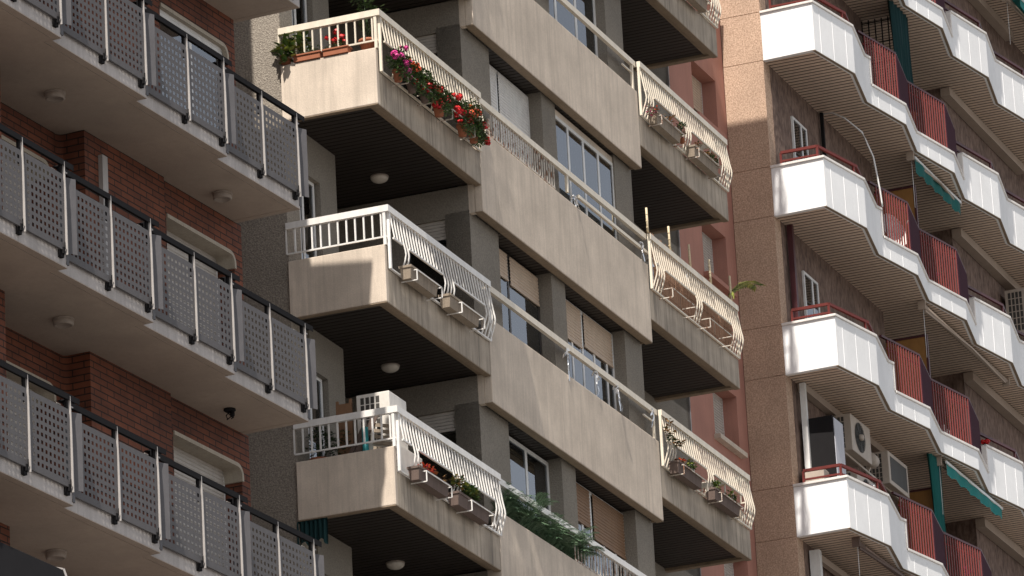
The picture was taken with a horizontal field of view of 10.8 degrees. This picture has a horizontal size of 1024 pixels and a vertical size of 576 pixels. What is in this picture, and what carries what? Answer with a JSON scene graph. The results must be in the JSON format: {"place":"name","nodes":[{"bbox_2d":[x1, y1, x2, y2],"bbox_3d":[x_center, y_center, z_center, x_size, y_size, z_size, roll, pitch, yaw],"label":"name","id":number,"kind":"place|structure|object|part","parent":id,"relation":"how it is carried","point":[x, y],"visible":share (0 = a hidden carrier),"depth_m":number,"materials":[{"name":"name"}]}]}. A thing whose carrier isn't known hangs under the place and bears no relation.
{"place":"outdoors","nodes":[
{"label":"outdoors","id":0,"kind":"place"},
{"bbox_2d":[0,0,324,575],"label":"brick apartment building","id":1,"kind":"structure","parent":0,"point":[124,446],"depth_m":67.80,"materials":[{"name":"red brick"}]},
{"bbox_2d":[1,134,48,223],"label":"window","id":2,"kind":"structure","parent":1,"relation":"in","point":[4,138],"depth_m":67.96,"materials":[{"name":"white metal"}]},
{"bbox_2d":[6,360,55,463],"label":"window","id":3,"kind":"structure","parent":1,"relation":"in","point":[10,376],"depth_m":67.01,"materials":[{"name":"white metal"}]},
{"bbox_2d":[0,542,66,575],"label":"awning case","id":4,"kind":"object","parent":1,"relation":"attached to","point":[14,562],"visible":1,"depth_m":62.12,"materials":[{"name":"grey metal"}]},
{"bbox_2d":[44,89,65,102],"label":"ceiling light","id":5,"kind":"object","parent":1,"relation":"attached to","point":[54,95],"visible":1,"depth_m":67.26,"materials":[{"name":"beige plastic"}]},
{"bbox_2d":[45,549,66,560],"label":"ceiling light","id":6,"kind":"object","parent":1,"relation":"attached to","point":[55,554],"visible":1,"depth_m":65.39,"materials":[{"name":"white glass"}]},
{"bbox_2d":[52,315,74,328],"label":"ceiling light","id":7,"kind":"object","parent":1,"relation":"attached to","point":[63,322],"visible":1,"depth_m":66.34,"materials":[{"name":"white glass"}]},
{"bbox_2d":[159,2,228,130],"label":"window","id":8,"kind":"structure","parent":1,"relation":"in","point":[167,13],"depth_m":72.08,"materials":[{"name":"white metal"}]},
{"bbox_2d":[166,213,236,343],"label":"window","id":9,"kind":"structure","parent":1,"relation":"in","point":[177,230],"depth_m":71.35,"materials":[{"name":"white metal"}]},
{"bbox_2d":[173,430,243,568],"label":"window","id":10,"kind":"structure","parent":1,"relation":"in","point":[188,452],"depth_m":70.41,"materials":[{"name":"white metal"}]},
{"bbox_2d":[212,190,232,202],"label":"ceiling light","id":11,"kind":"object","parent":1,"relation":"attached to","point":[221,196],"visible":1,"depth_m":71.02,"materials":[{"name":"white glass"}]},
{"bbox_2d":[223,407,235,419],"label":"broken lamp socket","id":12,"kind":"object","parent":1,"relation":"attached to","point":[230,411],"visible":1,"depth_m":70.16,"materials":[{"name":"grey metal"}]},
{"bbox_3d":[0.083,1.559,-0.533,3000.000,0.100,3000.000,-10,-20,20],"label":"ground","id":13,"kind":"structure","parent":0,"visible":0},
{"bbox_2d":[234,0,754,575],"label":"beige apartment building","id":14,"kind":"structure","parent":13,"relation":"on","point":[520,252],"depth_m":80.13,"materials":[{"name":"concrete"}]},
{"bbox_2d":[269,31,311,65],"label":"potted plant","id":15,"kind":"object","parent":14,"relation":"on","point":[290,45],"visible":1,"depth_m":76.71,"materials":[{"name":"green plant"}]},
{"bbox_2d":[292,0,308,53],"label":"window","id":16,"kind":"structure","parent":14,"relation":"in","point":[299,15],"depth_m":77.86,"materials":[{"name":"white metal"}]},
{"bbox_2d":[292,44,323,62],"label":"terracotta trough","id":17,"kind":"object","parent":14,"relation":"on","point":[307,56],"visible":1,"depth_m":76.57,"materials":[{"name":"orange ceramic"}]},
{"bbox_2d":[300,180,316,258],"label":"window","id":18,"kind":"structure","parent":14,"relation":"in","point":[307,211],"depth_m":76.82,"materials":[{"name":"grey glass"}]},
{"bbox_2d":[297,517,327,544],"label":"sun curtain","id":19,"kind":"object","parent":14,"relation":"hanging from","point":[317,529],"visible":0.81,"depth_m":74.42,"materials":[{"name":"teal fabric"}]},
{"bbox_2d":[308,376,324,457],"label":"window","id":20,"kind":"structure","parent":14,"relation":"in","point":[314,413],"depth_m":75.95,"materials":[{"name":"white metal"}]},
{"bbox_2d":[305,426,351,459],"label":"potted plant","id":21,"kind":"object","parent":14,"relation":"on","point":[325,438],"visible":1,"depth_m":74.99,"materials":[{"name":"green plant"}]},
{"bbox_2d":[322,29,352,56],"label":"terracotta trough","id":22,"kind":"object","parent":14,"relation":"on","point":[336,50],"visible":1,"depth_m":76.44,"materials":[{"name":"orange ceramic"}]},
{"bbox_2d":[336,399,353,454],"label":"wooden board","id":23,"kind":"object","parent":14,"relation":"on","point":[346,408],"visible":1,"depth_m":75.09,"materials":[{"name":"brown wood"}]},
{"bbox_2d":[349,416,377,452],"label":"folded deckchair","id":24,"kind":"object","parent":14,"relation":"on","point":[359,438],"visible":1,"depth_m":74.76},
{"bbox_2d":[362,427,368,450],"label":"blue tube","id":25,"kind":"object","parent":14,"relation":"on","point":[365,447],"visible":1,"depth_m":74.67,"materials":[{"name":"teal plastic"}]},
{"bbox_2d":[350,0,387,49],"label":"potted plant","id":26,"kind":"object","parent":14,"relation":"on","point":[364,46],"visible":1,"depth_m":76.59,"materials":[{"name":"green plant"}]},
{"bbox_2d":[370,173,388,183],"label":"ceiling light","id":27,"kind":"object","parent":14,"relation":"attached to","point":[378,178],"visible":1,"depth_m":78.80,"materials":[{"name":"white glass"}]},
{"bbox_2d":[356,390,407,449],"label":"air conditioner","id":28,"kind":"object","parent":14,"relation":"on","point":[376,400],"visible":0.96,"depth_m":75.01,"materials":[{"name":"white metal"}]},
{"bbox_2d":[373,423,396,456],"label":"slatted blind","id":29,"kind":"object","parent":14,"relation":"attached to","point":[379,436],"visible":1,"depth_m":74.67,"materials":[{"name":"beige wood"}]},
{"bbox_2d":[355,441,421,478],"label":"storage cupboard","id":30,"kind":"object","parent":14,"relation":"on","point":[407,458],"visible":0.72,"depth_m":74.89,"materials":[{"name":"white plastic"}]},
{"bbox_2d":[381,363,399,372],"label":"ceiling light","id":31,"kind":"object","parent":14,"relation":"attached to","point":[389,367],"visible":1,"depth_m":77.75,"materials":[{"name":"white glass"}]},
{"bbox_2d":[386,560,404,569],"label":"ceiling light","id":32,"kind":"object","parent":14,"relation":"attached to","point":[395,564],"visible":1,"depth_m":76.82,"materials":[{"name":"white glass"}]},
{"bbox_2d":[384,45,412,82],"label":"potted plant","id":33,"kind":"object","parent":14,"relation":"on","point":[400,63],"visible":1,"depth_m":76.33,"materials":[{"name":"green plant"}]},
{"bbox_2d":[404,56,427,93],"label":"potted plant","id":34,"kind":"object","parent":14,"relation":"on","point":[413,84],"visible":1,"depth_m":76.77,"materials":[{"name":"green plant"}]},
{"bbox_2d":[398,264,438,297],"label":"planting trough","id":35,"kind":"object","parent":14,"relation":"attached to","point":[425,286],"visible":1,"depth_m":75.76,"materials":[{"name":"plastic"}]},
{"bbox_2d":[399,34,438,119],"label":"window","id":36,"kind":"structure","parent":14,"relation":"in","point":[429,42],"depth_m":80.37,"materials":[{"name":"grey glass"}]},
{"bbox_2d":[414,68,440,104],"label":"potted plant","id":37,"kind":"object","parent":14,"relation":"on","point":[425,97],"visible":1,"depth_m":77.14,"materials":[{"name":"green plant"}]},
{"bbox_2d":[407,462,449,498],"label":"planting trough","id":38,"kind":"object","parent":14,"relation":"attached to","point":[435,487],"visible":1,"depth_m":74.81,"materials":[{"name":"plastic"}]},
{"bbox_2d":[408,220,448,306],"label":"window","id":39,"kind":"structure","parent":14,"relation":"in","point":[437,230],"depth_m":79.40,"materials":[{"name":"grey glass"}]},
{"bbox_2d":[418,411,457,504],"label":"window","id":40,"kind":"structure","parent":14,"relation":"in","point":[443,423],"depth_m":78.45,"materials":[{"name":"grey glass"}]},
{"bbox_2d":[429,82,463,117],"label":"potted plant","id":41,"kind":"object","parent":14,"relation":"on","point":[444,101],"visible":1,"depth_m":77.58,"materials":[{"name":"green plant"}]},
{"bbox_2d":[438,293,479,328],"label":"planting trough","id":42,"kind":"object","parent":14,"relation":"attached to","point":[467,316],"visible":1,"depth_m":77.04,"materials":[{"name":"plastic"}]},
{"bbox_2d":[452,99,476,137],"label":"potted plant","id":43,"kind":"object","parent":14,"relation":"on","point":[462,125],"visible":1,"depth_m":78.31,"materials":[{"name":"green plant"}]},
{"bbox_2d":[448,474,489,524],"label":"planting trough","id":44,"kind":"object","parent":14,"relation":"attached to","point":[460,502],"visible":1,"depth_m":76.06,"materials":[{"name":"plastic"}]},
{"bbox_2d":[464,98,490,146],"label":"potted plant","id":45,"kind":"object","parent":14,"relation":"on","point":[482,138],"visible":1,"depth_m":78.82,"materials":[{"name":"green plant"}]},
{"bbox_2d":[489,481,531,520],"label":"pygmy palm","id":46,"kind":"object","parent":14,"relation":"on","point":[514,512],"visible":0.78,"depth_m":78.32,"materials":[{"name":"plant"}]},
{"bbox_2d":[489,64,531,167],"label":"window","id":47,"kind":"structure","parent":14,"relation":"in","point":[506,98],"depth_m":82.22,"materials":[{"name":"white metal"}]},
{"bbox_2d":[499,248,541,355],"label":"window","id":48,"kind":"structure","parent":14,"relation":"in","point":[519,285],"depth_m":81.26,"materials":[{"name":"brown metal"}]},
{"bbox_2d":[509,436,550,532],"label":"window","id":49,"kind":"structure","parent":14,"relation":"in","point":[529,472],"depth_m":80.35,"materials":[{"name":"glass"}]},
{"bbox_2d":[515,490,561,537],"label":"pygmy palm","id":50,"kind":"object","parent":14,"relation":"on","point":[535,524],"visible":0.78,"depth_m":79.16,"materials":[{"name":"plant"}]},
{"bbox_2d":[538,512,581,551],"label":"pygmy palm","id":51,"kind":"object","parent":14,"relation":"on","point":[557,536],"visible":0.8,"depth_m":79.96,"materials":[{"name":"plant"}]},
{"bbox_2d":[562,348,569,380],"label":"foil ribbon","id":52,"kind":"object","parent":14,"relation":"attached to","point":[566,353],"visible":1,"depth_m":81.56,"materials":[{"name":"silver metal"}]},
{"bbox_2d":[549,0,597,56],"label":"window","id":53,"kind":"structure","parent":14,"relation":"in","point":[557,11],"depth_m":85.89,"materials":[{"name":"glass"}]},
{"bbox_2d":[570,195,579,209],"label":"foil ribbon","id":54,"kind":"object","parent":14,"relation":"attached to","point":[574,197],"visible":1,"depth_m":83.12,"materials":[{"name":"silver metal"}]},
{"bbox_2d":[546,521,604,561],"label":"pygmy palm","id":55,"kind":"object","parent":14,"relation":"on","point":[585,552],"visible":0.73,"depth_m":80.76,"materials":[{"name":"plant"}]},
{"bbox_2d":[555,110,616,239],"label":"window","id":56,"kind":"structure","parent":14,"relation":"in","point":[576,152],"depth_m":84.54,"materials":[{"name":"white glass"}]},
{"bbox_2d":[566,300,616,410],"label":"window","id":57,"kind":"structure","parent":14,"relation":"in","point":[585,335],"depth_m":83.82,"materials":[{"name":"white metal"}]},
{"bbox_2d":[591,370,599,394],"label":"foil ribbon","id":58,"kind":"object","parent":14,"relation":"hanging from","point":[597,376],"visible":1,"depth_m":82.67,"materials":[{"name":"silver metal"}]},
{"bbox_2d":[576,482,626,575],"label":"window","id":59,"kind":"structure","parent":14,"relation":"in","point":[592,510],"depth_m":82.92,"materials":[{"name":"white metal"}]},
{"bbox_2d":[612,385,622,410],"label":"foil ribbon","id":60,"kind":"object","parent":14,"relation":"hanging from","point":[617,391],"visible":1,"depth_m":83.42,"materials":[{"name":"silver metal"}]},
{"bbox_2d":[638,241,644,260],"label":"foil ribbon","id":61,"kind":"object","parent":14,"relation":"attached to","point":[641,243],"visible":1,"depth_m":85.70,"materials":[{"name":"silver metal"}]},
{"bbox_2d":[645,208,648,232],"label":"bamboo cane","id":62,"kind":"object","parent":14,"relation":"on","point":[646,214],"visible":1,"depth_m":86.03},
{"bbox_2d":[646,256,654,281],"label":"foil ribbon","id":63,"kind":"object","parent":14,"relation":"hanging from","point":[647,260],"visible":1,"depth_m":86.08,"materials":[{"name":"silver metal"}]},
{"bbox_2d":[647,408,653,426],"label":"foil ribbon","id":64,"kind":"object","parent":14,"relation":"attached to","point":[652,412],"visible":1,"depth_m":84.80,"materials":[{"name":"silver metal"}]},
{"bbox_2d":[645,103,681,144],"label":"planting trough","id":65,"kind":"object","parent":14,"relation":"attached to","point":[668,131],"visible":1,"depth_m":87.26,"materials":[{"name":"plastic"}]},
{"bbox_2d":[667,226,670,249],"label":"bamboo cane","id":66,"kind":"object","parent":14,"relation":"on","point":[669,240],"visible":1,"depth_m":86.93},
{"bbox_2d":[676,122,686,143],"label":"potted plant","id":67,"kind":"object","parent":14,"relation":"on","point":[682,139],"visible":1,"depth_m":88.07,"materials":[{"name":"green plant"}]},
{"bbox_2d":[663,418,702,489],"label":"planting trough","id":68,"kind":"object","parent":14,"relation":"attached to","point":[691,479],"visible":1,"depth_m":85.25,"materials":[{"name":"plastic"}]},
{"bbox_2d":[688,244,690,265],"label":"bamboo cane","id":69,"kind":"object","parent":14,"relation":"on","point":[689,255],"visible":1,"depth_m":87.77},
{"bbox_2d":[650,232,732,354],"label":"balcony railing","id":70,"kind":"object","parent":14,"relation":"on","point":[717,330],"visible":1,"depth_m":87.78,"materials":[{"name":"white metal"}]},
{"bbox_2d":[687,0,707,12],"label":"planting trough","id":71,"kind":"object","parent":14,"relation":"attached to","point":[699,6],"visible":1,"depth_m":90.19,"materials":[{"name":"plastic"}]},
{"bbox_2d":[684,140,718,177],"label":"planting trough","id":72,"kind":"object","parent":14,"relation":"attached to","point":[705,164],"visible":1,"depth_m":88.88,"materials":[{"name":"plastic"}]},
{"bbox_2d":[708,260,711,283],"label":"bamboo cane","id":73,"kind":"object","parent":14,"relation":"on","point":[709,273],"visible":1,"depth_m":88.63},
{"bbox_2d":[704,480,740,517],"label":"planting trough","id":74,"kind":"object","parent":14,"relation":"attached to","point":[729,507],"visible":1,"depth_m":86.86,"materials":[{"name":"plastic"}]},
{"bbox_2d":[728,276,731,299],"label":"bamboo cane","id":75,"kind":"object","parent":14,"relation":"on","point":[730,289],"visible":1,"depth_m":89.52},
{"bbox_2d":[728,281,764,298],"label":"palm leaf","id":76,"kind":"object","parent":14,"relation":"on","point":[745,284],"visible":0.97,"depth_m":90.17,"materials":[{"name":"plant"}]},
{"bbox_2d":[669,0,757,575],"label":"pink apartment building","id":77,"kind":"structure","parent":13,"relation":"on","point":[719,422],"depth_m":93.99,"materials":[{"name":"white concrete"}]},
{"bbox_2d":[692,76,725,137],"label":"window","id":78,"kind":"structure","parent":77,"relation":"in","point":[696,85],"depth_m":95.52,"materials":[{"name":"white metal"}]},
{"bbox_2d":[702,232,736,297],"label":"window","id":79,"kind":"structure","parent":77,"relation":"in","point":[707,242],"depth_m":94.45,"materials":[{"name":"grey glass"}]},
{"bbox_2d":[724,563,733,575],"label":"window","id":80,"kind":"structure","parent":77,"relation":"in","point":[728,568],"depth_m":92.78,"materials":[{"name":"white metal"}]},
{"bbox_2d":[713,393,747,458],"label":"window","id":81,"kind":"structure","parent":77,"relation":"in","point":[719,435],"depth_m":93.49,"materials":[{"name":"white metal"}]},
{"bbox_2d":[719,0,1023,575],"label":"white apartment building","id":82,"kind":"structure","parent":13,"relation":"on","point":[832,317],"depth_m":98.18,"materials":[{"name":"stone"}]},
{"bbox_2d":[790,116,808,160],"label":"window","id":83,"kind":"structure","parent":82,"relation":"in","point":[799,132],"depth_m":97.30,"materials":[{"name":"white metal"}]},
{"bbox_2d":[802,270,819,318],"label":"window","id":84,"kind":"structure","parent":82,"relation":"in","point":[810,286],"depth_m":96.36,"materials":[{"name":"white metal"}]},
{"bbox_2d":[805,469,828,481],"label":"storage box","id":85,"kind":"object","parent":82,"relation":"on","point":[816,473],"visible":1,"depth_m":93.82,"materials":[{"name":"beige plastic"}]},
{"bbox_2d":[808,415,845,477],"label":"garden cabinet","id":86,"kind":"object","parent":82,"relation":"on","point":[826,440],"visible":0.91,"depth_m":94.29,"materials":[{"name":"grey metal"}]},
{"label":"door","id":87,"kind":"part","parent":86,"relation":"part of","materials":[{"name":"white plastic"}]},
{"bbox_2d":[834,413,871,467],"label":"air conditioner","id":88,"kind":"object","parent":82,"relation":"attached to","point":[857,443],"visible":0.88,"depth_m":95.99,"materials":[{"name":"beige metal"}]},
{"bbox_2d":[823,112,882,206],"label":"hanging cable","id":89,"kind":"object","parent":82,"relation":"hanging from","point":[847,120],"visible":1,"depth_m":98.01,"materials":[{"name":"white plastic"}]},
{"bbox_2d":[846,471,875,486],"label":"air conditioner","id":90,"kind":"object","parent":82,"relation":"attached to","point":[859,477],"visible":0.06,"depth_m":95.37,"materials":[{"name":"white metal"}]},
{"bbox_2d":[845,451,903,502],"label":"wall bracket","id":91,"kind":"object","parent":82,"relation":"attached to","point":[875,461],"depth_m":96.70,"materials":[{"name":"beige metal"}]},
{"bbox_2d":[866,450,909,500],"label":"air conditioner","id":92,"kind":"object","parent":91,"relation":"attached to","point":[890,471],"visible":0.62,"depth_m":97.70,"materials":[{"name":"beige metal"}]},
{"bbox_2d":[851,536,904,575],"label":"awning","id":93,"kind":"object","parent":82,"relation":"attached to","point":[859,545],"visible":1,"depth_m":94.08,"materials":[{"name":"white metal"}]},
{"bbox_2d":[884,213,907,245],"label":"satellite dish","id":94,"kind":"object","parent":82,"relation":"attached to","point":[895,229],"visible":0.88,"depth_m":99.28,"materials":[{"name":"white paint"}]},
{"bbox_2d":[887,0,916,109],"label":"sun curtain","id":95,"kind":"object","parent":82,"relation":"hanging from","point":[899,29],"visible":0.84,"depth_m":101.80,"materials":[{"name":"teal fabric"}]},
{"bbox_2d":[906,151,961,214],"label":"awning","id":96,"kind":"object","parent":82,"relation":"attached to","point":[936,184],"visible":1,"depth_m":101.97,"materials":[{"name":"green fabric"}]},
{"bbox_2d":[927,453,950,569],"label":"sun curtain","id":97,"kind":"object","parent":82,"relation":"hanging from","point":[935,476],"visible":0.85,"depth_m":99.03,"materials":[{"name":"green fabric"}]},
{"bbox_2d":[946,402,967,442],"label":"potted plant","id":98,"kind":"object","parent":82,"relation":"on","point":[951,420],"visible":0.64,"depth_m":100.81,"materials":[{"name":"green plant"}]},
{"bbox_2d":[918,300,1009,386],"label":"awning","id":99,"kind":"object","parent":82,"relation":"attached to","point":[925,308],"visible":1,"depth_m":101.92,"materials":[{"name":"white metal"}]},
{"bbox_2d":[935,456,1002,518],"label":"awning","id":100,"kind":"object","parent":82,"relation":"attached to","point":[971,487],"visible":1,"depth_m":100.56,"materials":[{"name":"teal fabric"}]},
{"bbox_2d":[981,439,989,444],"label":"potted plant","id":101,"kind":"object","parent":82,"relation":"on","point":[987,441],"visible":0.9,"depth_m":102.19,"materials":[{"name":"red plant"}]},
{"bbox_2d":[1002,0,1023,44],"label":"awning","id":102,"kind":"object","parent":82,"relation":"attached to","point":[1018,9],"visible":1,"depth_m":109.92,"materials":[{"name":"teal fabric"}]},
{"bbox_2d":[1005,288,1023,340],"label":"air conditioner","id":103,"kind":"object","parent":82,"relation":"attached to","point":[1014,300],"visible":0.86,"depth_m":107.59,"materials":[{"name":"beige metal"}]}
]}

